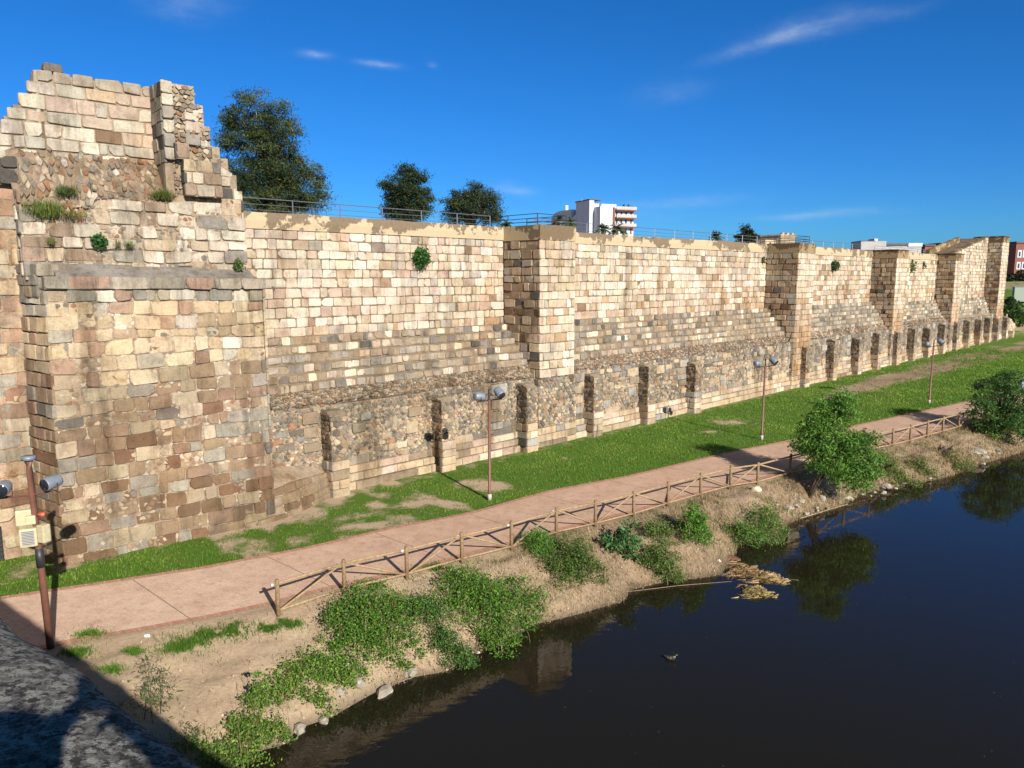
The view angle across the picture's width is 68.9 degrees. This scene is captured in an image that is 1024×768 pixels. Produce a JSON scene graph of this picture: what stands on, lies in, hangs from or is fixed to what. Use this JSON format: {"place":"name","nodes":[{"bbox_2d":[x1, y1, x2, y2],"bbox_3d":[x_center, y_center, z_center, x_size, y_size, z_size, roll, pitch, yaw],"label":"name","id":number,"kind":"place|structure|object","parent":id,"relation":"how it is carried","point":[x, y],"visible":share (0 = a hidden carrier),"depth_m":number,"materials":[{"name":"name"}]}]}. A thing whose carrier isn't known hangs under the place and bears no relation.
{"place":"outdoors","nodes":[
{"label":"outdoors","id":0,"kind":"place"},
{"bbox_2d":[0,394,1021,645],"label":"path","id":1,"kind":"structure","parent":0,"point":[118,606],"depth_m":26.84,"materials":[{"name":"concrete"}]},
{"bbox_2d":[0,400,974,598],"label":"path edging","id":2,"kind":"object","parent":1,"relation":"on","point":[207,566],"visible":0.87,"depth_m":29.56,"materials":[{"name":"stone"}]},
{"bbox_2d":[38,414,984,648],"bbox_3d":[9.697,4.897,36.117,80.061,0.001,1.470,-6,10,-36],"label":"path edging","id":3,"kind":"object","parent":1,"relation":"on","point":[274,601],"visible":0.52,"depth_m":24.63,"materials":[{"name":"stone"}]},
{"bbox_2d":[0,337,1023,767],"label":"ground","id":4,"kind":"structure","parent":0,"point":[260,653],"depth_m":27.56,"materials":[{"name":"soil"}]},
{"bbox_2d":[0,156,44,560],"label":"side wall","id":5,"kind":"structure","parent":4,"relation":"on","point":[14,432],"depth_m":26.19,"materials":[{"name":"stone"}]},
{"bbox_2d":[0,455,62,649],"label":"floodlight pole","id":6,"kind":"object","parent":4,"relation":"on","point":[37,534],"visible":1,"depth_m":19.69,"materials":[{"name":"metal"}]},
{"bbox_2d":[0,618,200,767],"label":"stone bridge","id":7,"kind":"structure","parent":4,"relation":"on","point":[55,712],"depth_m":1.69,"materials":[{"name":"stone"}]},
{"bbox_2d":[113,652,190,734],"bbox_3d":[-8.673,7.206,17.901,1.682,1.940,2.147,0,8,0],"label":"weed","id":8,"kind":"object","parent":4,"relation":"on","point":[146,699],"visible":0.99,"depth_m":17.88,"materials":[{"name":"green plant"}]},
{"bbox_2d":[0,62,330,565],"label":"ruined bastion","id":9,"kind":"object","parent":4,"relation":"on","point":[148,379],"visible":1,"depth_m":27.38,"materials":[{"name":"stone"}]},
{"bbox_2d":[19,195,74,220],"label":"grass tuft","id":10,"kind":"object","parent":9,"relation":"on","point":[40,207],"visible":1,"depth_m":25.18,"materials":[{"name":"green plant"}]},
{"bbox_2d":[43,234,58,245],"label":"grass tuft","id":11,"kind":"object","parent":9,"relation":"on","point":[50,242],"visible":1,"depth_m":25.41,"materials":[{"name":"green plant"}]},
{"bbox_2d":[51,180,84,198],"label":"grass tuft","id":12,"kind":"object","parent":9,"relation":"on","point":[63,190],"visible":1,"depth_m":25.75,"materials":[{"name":"green plant"}]},
{"bbox_2d":[60,208,89,219],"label":"grass tuft","id":13,"kind":"object","parent":9,"relation":"on","point":[73,213],"visible":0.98,"depth_m":25.78,"materials":[{"name":"green plant"}]},
{"bbox_2d":[89,232,107,249],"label":"wall plant","id":14,"kind":"object","parent":9,"relation":"on","point":[97,240],"depth_m":26.30,"materials":[{"name":"green plant"}]},
{"bbox_2d":[111,237,122,247],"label":"grass tuft","id":15,"kind":"object","parent":9,"relation":"on","point":[117,244],"visible":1,"depth_m":26.74,"materials":[{"name":"green plant"}]},
{"bbox_2d":[124,241,137,248],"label":"grass tuft","id":16,"kind":"object","parent":9,"relation":"on","point":[128,245],"visible":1,"depth_m":26.99,"materials":[{"name":"green plant"}]},
{"bbox_2d":[144,186,177,201],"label":"grass tuft","id":17,"kind":"object","parent":9,"relation":"on","point":[165,195],"visible":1,"depth_m":27.57,"materials":[{"name":"green plant"}]},
{"bbox_2d":[233,258,243,271],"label":"wall plant","id":18,"kind":"object","parent":9,"relation":"on","point":[238,264],"depth_m":29.42,"materials":[{"name":"green plant"}]},
{"bbox_2d":[164,721,208,756],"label":"weed","id":19,"kind":"object","parent":4,"relation":"on","point":[178,743],"visible":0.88,"depth_m":17.46,"materials":[{"name":"green plant"}]},
{"bbox_2d":[194,754,240,767],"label":"weed","id":20,"kind":"object","parent":4,"relation":"on","point":[224,764],"visible":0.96,"depth_m":17.14,"materials":[{"name":"green plant"}]},
{"bbox_2d":[159,670,300,767],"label":"shrub","id":21,"kind":"object","parent":4,"relation":"on","point":[255,695],"visible":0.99,"depth_m":18.06,"materials":[{"name":"green plant"}]},
{"bbox_2d":[293,722,305,735],"bbox_3d":[-5.386,8.757,18.961,0.309,0.240,0.528,0,8,0],"label":"rock","id":22,"kind":"object","parent":4,"relation":"on","point":[299,728],"visible":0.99,"depth_m":18.86,"materials":[{"name":"beige stone"}]},
{"bbox_2d":[56,526,560,676],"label":"bank grass","id":23,"kind":"structure","parent":4,"relation":"on","point":[175,646],"depth_m":20.99,"materials":[{"name":"green plant"}]},
{"bbox_2d":[251,644,373,724],"bbox_3d":[-5.357,7.928,20.099,3.181,1.410,2.506,0,8,0],"label":"shrub","id":24,"kind":"object","parent":4,"relation":"on","point":[337,667],"visible":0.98,"depth_m":20.19,"materials":[{"name":"green plant"}]},
{"bbox_2d":[318,715,328,724],"bbox_3d":[-4.884,8.702,19.353,0.267,0.192,0.402,-4,9,-26],"label":"rock","id":25,"kind":"object","parent":4,"relation":"on","point":[325,720],"visible":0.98,"depth_m":19.28,"materials":[{"name":"beige stone"}]},
{"bbox_2d":[335,687,347,695],"bbox_3d":[-4.637,8.363,20.271,0.298,0.208,0.405,-6,10,-34],"label":"rock","id":26,"kind":"object","parent":4,"relation":"on","point":[340,691],"visible":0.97,"depth_m":20.18,"materials":[{"name":"beige stone"}]},
{"bbox_2d":[355,676,365,688],"bbox_3d":[-4.250,8.271,20.693,0.576,0.244,0.360,6,10,36],"label":"rock","id":27,"kind":"object","parent":4,"relation":"on","point":[361,683],"visible":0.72,"depth_m":20.58,"materials":[{"name":"beige stone"}]},
{"bbox_2d":[302,570,435,677],"bbox_3d":[-4.262,6.888,22.399,4.152,2.503,4.783,-5,10,-33],"label":"shrub","id":28,"kind":"object","parent":4,"relation":"on","point":[352,610],"visible":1,"depth_m":21.84,"materials":[{"name":"green plant"}]},
{"bbox_2d":[377,684,392,698],"bbox_3d":[-3.533,8.514,20.654,0.625,0.304,0.402,-7,11,-39],"label":"rock","id":29,"kind":"object","parent":4,"relation":"on","point":[383,691],"visible":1,"depth_m":20.56,"materials":[{"name":"beige stone"}]},
{"bbox_2d":[241,211,552,498],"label":"curtain wall","id":30,"kind":"structure","parent":4,"relation":"on","point":[387,359],"depth_m":37.91,"materials":[{"name":"stone"}]},
{"bbox_2d":[242,197,490,239],"bbox_3d":[-6.977,-8.383,39.666,15.568,1.921,0.454,-8,11,-44],"label":"railing","id":31,"kind":"object","parent":30,"relation":"on","point":[457,218],"visible":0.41,"depth_m":38.55,"materials":[{"name":"metal"}]},
{"bbox_2d":[412,245,431,271],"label":"wall plant","id":32,"kind":"object","parent":30,"relation":"attached to","point":[419,256],"depth_m":39.96,"materials":[{"name":"green plant"}]},
{"bbox_2d":[403,666,416,678],"bbox_3d":[-2.956,8.323,21.500,0.430,0.270,0.505,0,8,0],"label":"rock","id":33,"kind":"object","parent":4,"relation":"on","point":[412,672],"visible":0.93,"depth_m":21.42,"materials":[{"name":"beige stone"}]},
{"bbox_2d":[397,580,483,677],"bbox_3d":[-2.301,7.230,22.801,3.401,2.174,2.224,7,11,39],"label":"shrub","id":34,"kind":"object","parent":4,"relation":"on","point":[458,652],"visible":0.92,"depth_m":22.39,"materials":[{"name":"green plant"}]},
{"bbox_2d":[423,554,551,661],"bbox_3d":[-0.659,6.842,24.481,3.859,2.464,4.360,5,10,33],"label":"shrub","id":35,"kind":"object","parent":4,"relation":"on","point":[497,595],"visible":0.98,"depth_m":24.03,"materials":[{"name":"green plant"}]},
{"bbox_2d":[473,387,504,500],"bbox_3d":[-0.998,2.682,33.379,1.476,5.200,0.552,2,8,15],"label":"lamp post","id":36,"kind":"object","parent":4,"relation":"on","point":[499,392],"visible":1,"depth_m":33.16,"materials":[{"name":"grey metal"}]},
{"bbox_2d":[0,346,1023,595],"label":"lawn grass","id":37,"kind":"structure","parent":4,"relation":"on","point":[1002,360],"depth_m":44.63,"materials":[{"name":"green plant"}]},
{"bbox_2d":[513,526,556,565],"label":"shrub","id":38,"kind":"object","parent":4,"relation":"on","point":[538,538],"visible":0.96,"depth_m":27.43,"materials":[{"name":"green plant"}]},
{"bbox_2d":[498,224,576,447],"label":"square tower","id":39,"kind":"structure","parent":4,"relation":"on","point":[538,285],"depth_m":44.12,"materials":[{"name":"stone"}]},
{"bbox_2d":[497,213,566,226],"bbox_3d":[1.197,-9.741,44.906,2.558,0.720,3.358,-8,11,-44],"label":"railing","id":40,"kind":"object","parent":39,"relation":"on","point":[537,221],"visible":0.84,"depth_m":44.32,"materials":[{"name":"metal"}]},
{"bbox_2d":[62,425,1018,764],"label":"pebbles","id":41,"kind":"object","parent":4,"relation":"on","point":[492,567],"visible":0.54,"depth_m":25.93,"materials":[{"name":"grey stone"}]},
{"bbox_2d":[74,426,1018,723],"bbox_3d":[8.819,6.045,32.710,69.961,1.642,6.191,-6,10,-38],"label":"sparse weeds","id":42,"kind":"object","parent":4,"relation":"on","point":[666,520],"visible":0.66,"depth_m":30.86,"materials":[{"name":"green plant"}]},
{"bbox_2d":[534,531,628,592],"bbox_3d":[2.311,6.293,26.811,3.170,1.996,2.915,6,10,36],"label":"shrub","id":43,"kind":"object","parent":4,"relation":"on","point":[582,553],"visible":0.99,"depth_m":26.68,"materials":[{"name":"green plant"}]},
{"bbox_2d":[600,516,644,562],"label":"shrub","id":44,"kind":"object","parent":4,"relation":"on","point":[624,540],"visible":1,"depth_m":28.54,"materials":[{"name":"green plant"}]},
{"bbox_2d":[270,398,1023,616],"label":"wooden fence","id":45,"kind":"object","parent":4,"relation":"on","point":[344,562],"visible":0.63,"depth_m":28.89,"materials":[{"name":"brown wood"}]},
{"bbox_2d":[625,508,690,586],"bbox_3d":[5.704,6.149,29.134,2.994,2.453,3.389,0,8,0],"label":"shrub","id":46,"kind":"object","parent":4,"relation":"on","point":[663,529],"visible":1,"depth_m":28.50,"materials":[{"name":"green plant"}]},
{"bbox_2d":[566,232,810,438],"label":"curtain wall","id":47,"kind":"structure","parent":4,"relation":"on","point":[667,327],"depth_m":55.18,"materials":[{"name":"stone"}]},
{"bbox_2d":[532,219,757,251],"bbox_3d":[11.638,-10.983,57.776,29.369,1.921,0.454,-8,11,-44],"label":"railing","id":48,"kind":"object","parent":47,"relation":"on","point":[654,232],"visible":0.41,"depth_m":56.35,"materials":[{"name":"metal"}]},
{"bbox_2d":[672,498,720,548],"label":"shrub","id":49,"kind":"object","parent":4,"relation":"on","point":[694,520],"visible":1,"depth_m":30.01,"materials":[{"name":"green plant"}]},
{"bbox_2d":[717,494,792,549],"bbox_3d":[10.635,5.929,32.724,4.386,2.142,3.622,0,8,0],"label":"shrub","id":50,"kind":"object","parent":4,"relation":"on","point":[755,532],"visible":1,"depth_m":32.29,"materials":[{"name":"green plant"}]},
{"bbox_2d":[751,486,761,491],"bbox_3d":[11.642,5.011,35.634,0.483,0.327,0.340,6,10,36],"label":"rock","id":51,"kind":"object","parent":4,"relation":"on","point":[756,488],"visible":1,"depth_m":35.53,"materials":[{"name":"beige stone"}]},
{"bbox_2d":[753,356,778,439],"bbox_3d":[15.466,0.886,45.843,1.476,5.200,0.552,2,8,15],"label":"lamp post","id":52,"kind":"object","parent":4,"relation":"on","point":[774,361],"visible":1,"depth_m":45.63,"materials":[{"name":"grey metal"}]},
{"bbox_2d":[764,243,815,388],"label":"square tower","id":53,"kind":"structure","parent":4,"relation":"on","point":[789,285],"depth_m":66.89,"materials":[{"name":"stone"}]},
{"bbox_2d":[760,235,809,243],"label":"railing","id":54,"kind":"object","parent":53,"relation":"on","point":[785,240],"visible":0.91,"depth_m":67.61,"materials":[{"name":"metal"}]},
{"bbox_2d":[783,387,889,499],"bbox_3d":[15.870,2.916,36.565,5.102,5.656,3.244,0,8,0],"label":"riverbank tree","id":55,"kind":"object","parent":4,"relation":"on","point":[823,436],"visible":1,"depth_m":36.21,"materials":[{"name":"green plant"}]},
{"bbox_2d":[809,247,900,383],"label":"curtain wall","id":56,"kind":"structure","parent":4,"relation":"on","point":[850,334],"depth_m":77.28,"materials":[{"name":"stone"}]},
{"bbox_2d":[777,238,861,256],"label":"railing","id":57,"kind":"object","parent":56,"relation":"on","point":[852,246],"visible":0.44,"depth_m":77.51,"materials":[{"name":"metal"}]},
{"bbox_2d":[831,260,840,270],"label":"wall plant","id":58,"kind":"object","parent":56,"relation":"attached to","point":[835,265],"depth_m":76.39,"materials":[{"name":"green plant"}]},
{"bbox_2d":[882,483,891,488],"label":"rock","id":59,"kind":"object","parent":4,"relation":"on","point":[887,485],"visible":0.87,"depth_m":40.29,"materials":[{"name":"grey stone"}]},
{"bbox_2d":[865,249,909,365],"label":"square tower","id":60,"kind":"structure","parent":4,"relation":"on","point":[888,281],"depth_m":83.66,"materials":[{"name":"stone"}]},
{"bbox_2d":[874,449,931,488],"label":"shrub","id":61,"kind":"object","parent":4,"relation":"on","point":[900,477],"visible":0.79,"depth_m":41.06,"materials":[{"name":"green plant"}]},
{"bbox_2d":[901,253,959,362],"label":"curtain wall","id":62,"kind":"structure","parent":4,"relation":"on","point":[924,320],"depth_m":94.01,"materials":[{"name":"stone"}]},
{"bbox_2d":[874,246,923,259],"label":"railing","id":63,"kind":"object","parent":62,"relation":"on","point":[899,247],"visible":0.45,"depth_m":92.84,"materials":[{"name":"metal"}]},
{"bbox_2d":[910,260,917,272],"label":"wall plant","id":64,"kind":"object","parent":62,"relation":"attached to","point":[913,265],"depth_m":91.77,"materials":[{"name":"green plant"}]},
{"bbox_2d":[924,338,944,403],"bbox_3d":[33.209,-1.020,59.047,1.476,5.200,0.552,2,8,15],"label":"lamp post","id":65,"kind":"object","parent":4,"relation":"on","point":[941,342],"visible":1,"depth_m":58.85,"materials":[{"name":"grey metal"}]},
{"bbox_2d":[904,450,980,480],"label":"shrub","id":66,"kind":"object","parent":4,"relation":"on","point":[922,464],"visible":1,"depth_m":42.61,"materials":[{"name":"green plant"}]},
{"bbox_2d":[937,445,956,454],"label":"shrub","id":67,"kind":"object","parent":4,"relation":"on","point":[940,449],"visible":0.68,"depth_m":44.84,"materials":[{"name":"brown plant"}]},
{"bbox_2d":[934,253,963,350],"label":"square tower","id":68,"kind":"structure","parent":4,"relation":"on","point":[948,278],"depth_m":98.50,"materials":[{"name":"stone"}]},
{"bbox_2d":[924,236,1014,348],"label":"curtain wall","id":69,"kind":"structure","parent":4,"relation":"on","point":[979,322],"depth_m":109.55,"materials":[{"name":"stone"}]},
{"bbox_2d":[972,448,986,454],"bbox_3d":[29.105,4.249,46.710,1.084,0.488,0.625,0,8,0],"label":"rock","id":70,"kind":"object","parent":4,"relation":"on","point":[979,451],"visible":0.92,"depth_m":46.48,"materials":[{"name":"beige stone"}]},
{"bbox_2d":[957,368,1023,442],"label":"riverbank tree","id":71,"kind":"object","parent":4,"relation":"on","point":[997,404],"visible":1,"depth_m":49.15,"materials":[{"name":"green plant"}]},
{"bbox_2d":[974,236,1009,338],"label":"square tower","id":72,"kind":"structure","parent":4,"relation":"on","point":[996,268],"depth_m":113.99,"materials":[{"name":"stone"}]},
{"bbox_2d":[967,413,1023,440],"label":"shrub","id":73,"kind":"object","parent":4,"relation":"on","point":[992,434],"visible":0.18,"depth_m":49.56,"materials":[{"name":"green plant"}]},
{"bbox_2d":[0,0,1023,248],"label":"sky","id":74,"kind":"structure","parent":0,"point":[840,122],"materials":[{"name":"blue"}]},
{"bbox_2d":[235,452,1023,767],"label":"water","id":75,"kind":"structure","parent":0,"point":[814,664],"depth_m":21.73,"materials":[{"name":"blue liquid"}]},
{"bbox_2d":[664,654,676,659],"bbox_3d":[4.771,8.187,22.429,0.396,0.229,0.142,4,9,28],"label":"duck","id":76,"kind":"object","parent":75,"relation":"on","point":[669,657],"visible":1,"depth_m":22.38},
{"bbox_2d":[628,581,730,591],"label":"reed stalk","id":77,"kind":"object","parent":75,"relation":"on","point":[672,586],"visible":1,"depth_m":27.69,"materials":[{"name":"brown plant"}]},
{"bbox_2d":[711,555,793,598],"bbox_3d":[9.229,7.239,28.710,3.243,0.292,4.232,0,8,0],"label":"reed mat","id":78,"kind":"object","parent":75,"relation":"on","point":[742,569],"visible":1,"depth_m":28.43,"materials":[{"name":"plant"}]},
{"bbox_2d":[1003,281,1023,337],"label":"hillside","id":79,"kind":"structure","parent":0,"point":[1019,331],"depth_m":146.94,"materials":[{"name":"soil"}]},
{"bbox_2d":[851,239,885,249],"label":"flat roofed building","id":80,"kind":"structure","parent":79,"relation":"on","point":[869,244],"depth_m":186.97,"materials":[{"name":"white paint"}]},
{"bbox_2d":[886,243,922,252],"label":"flat roofed building","id":81,"kind":"structure","parent":79,"relation":"on","point":[914,246],"depth_m":196.62,"materials":[{"name":"white paint"}]},
{"bbox_2d":[921,244,935,252],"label":"brick building","id":82,"kind":"structure","parent":79,"relation":"on","point":[925,247],"depth_m":206.87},
{"bbox_2d":[1003,316,1016,330],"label":"ruined wall","id":83,"kind":"structure","parent":79,"relation":"on","point":[1011,325],"depth_m":123.18,"materials":[{"name":"stone"}]},
{"bbox_2d":[1003,296,1023,326],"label":"shrub","id":84,"kind":"object","parent":79,"relation":"on","point":[1011,302],"visible":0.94,"depth_m":126.60,"materials":[{"name":"green plant"}]},
{"bbox_2d":[1006,241,1023,275],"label":"brick building","id":85,"kind":"structure","parent":79,"relation":"on","point":[1015,257],"depth_m":192.70,"materials":[{"name":"red brick"}]},
{"bbox_2d":[1016,262,1020,268],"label":"window","id":86,"kind":"structure","parent":85,"relation":"in","point":[1018,264],"depth_m":192.62,"materials":[{"name":"white glass"}]},
{"bbox_2d":[1017,250,1021,257],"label":"window","id":87,"kind":"structure","parent":85,"relation":"in","point":[1019,254],"depth_m":192.19,"materials":[{"name":"white glass"}]},
{"bbox_2d":[1006,273,1023,281],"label":"hedge","id":88,"kind":"object","parent":79,"relation":"on","point":[1010,277],"visible":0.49,"depth_m":169.19,"materials":[{"name":"green plant"}]},
{"bbox_2d":[1015,269,1023,274],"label":"shrub","id":89,"kind":"object","parent":79,"relation":"on","point":[1020,271],"visible":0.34,"depth_m":177.88,"materials":[{"name":"green plant"}]},
{"bbox_2d":[1012,287,1023,301],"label":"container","id":90,"kind":"object","parent":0,"point":[1017,293],"visible":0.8,"depth_m":138.13,"materials":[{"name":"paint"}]},
{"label":"town ground","id":91,"kind":"structure","parent":0,"visible":0},
{"bbox_2d":[210,86,337,214],"bbox_3d":[-16.209,-14.238,50.653,9.267,11.617,5.968,0,8,0],"label":"evergreen tree","id":92,"kind":"object","parent":91,"relation":"on","point":[277,179],"visible":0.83,"depth_m":49.66,"materials":[{"name":"green plant"}]},
{"bbox_2d":[376,159,439,221],"bbox_3d":[-8.169,-13.541,58.801,5.093,7.914,4.275,0,8,0],"label":"evergreen tree","id":93,"kind":"object","parent":91,"relation":"on","point":[403,192],"visible":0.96,"depth_m":57.87,"materials":[{"name":"green plant"}]},
{"bbox_2d":[438,180,508,226],"bbox_3d":[-3.386,-14.112,64.672,6.113,7.370,5.520,4,9,24],"label":"evergreen tree","id":94,"kind":"object","parent":91,"relation":"on","point":[475,200],"visible":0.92,"depth_m":63.80,"materials":[{"name":"green plant"}]},
{"bbox_2d":[499,217,513,226],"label":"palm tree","id":95,"kind":"object","parent":91,"relation":"on","point":[506,225],"visible":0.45,"depth_m":73.32,"materials":[{"name":"green plant"}]},
{"bbox_2d":[552,217,563,225],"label":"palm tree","id":96,"kind":"object","parent":91,"relation":"on","point":[558,223],"visible":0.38,"depth_m":92.80,"materials":[{"name":"green plant"}]},
{"bbox_2d":[563,217,577,228],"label":"palm tree","id":97,"kind":"object","parent":91,"relation":"on","point":[571,224],"visible":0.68,"depth_m":92.90,"materials":[{"name":"green plant"}]},
{"bbox_2d":[551,199,636,235],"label":"apartment block","id":98,"kind":"structure","parent":91,"relation":"on","point":[591,212],"depth_m":186.01,"materials":[{"name":"white paint"}]},
{"bbox_2d":[595,223,612,234],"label":"palm tree","id":99,"kind":"object","parent":91,"relation":"on","point":[603,227],"visible":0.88,"depth_m":107.66,"materials":[{"name":"green plant"}]},
{"bbox_2d":[608,221,627,234],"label":"palm tree","id":100,"kind":"object","parent":91,"relation":"on","point":[618,228],"visible":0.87,"depth_m":107.65,"materials":[{"name":"green plant"}]},
{"bbox_2d":[709,230,724,240],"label":"palm tree","id":101,"kind":"object","parent":91,"relation":"on","point":[716,237],"visible":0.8,"depth_m":107.90,"materials":[{"name":"green plant"}]},
{"bbox_2d":[733,223,759,242],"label":"evergreen tree","id":102,"kind":"object","parent":91,"relation":"on","point":[748,234],"visible":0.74,"depth_m":102.68,"materials":[{"name":"green plant"}]},
{"bbox_2d":[756,232,796,243],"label":"stone house","id":103,"kind":"structure","parent":91,"relation":"on","point":[781,235],"depth_m":125.49,"materials":[{"name":"stone"}]}
]}

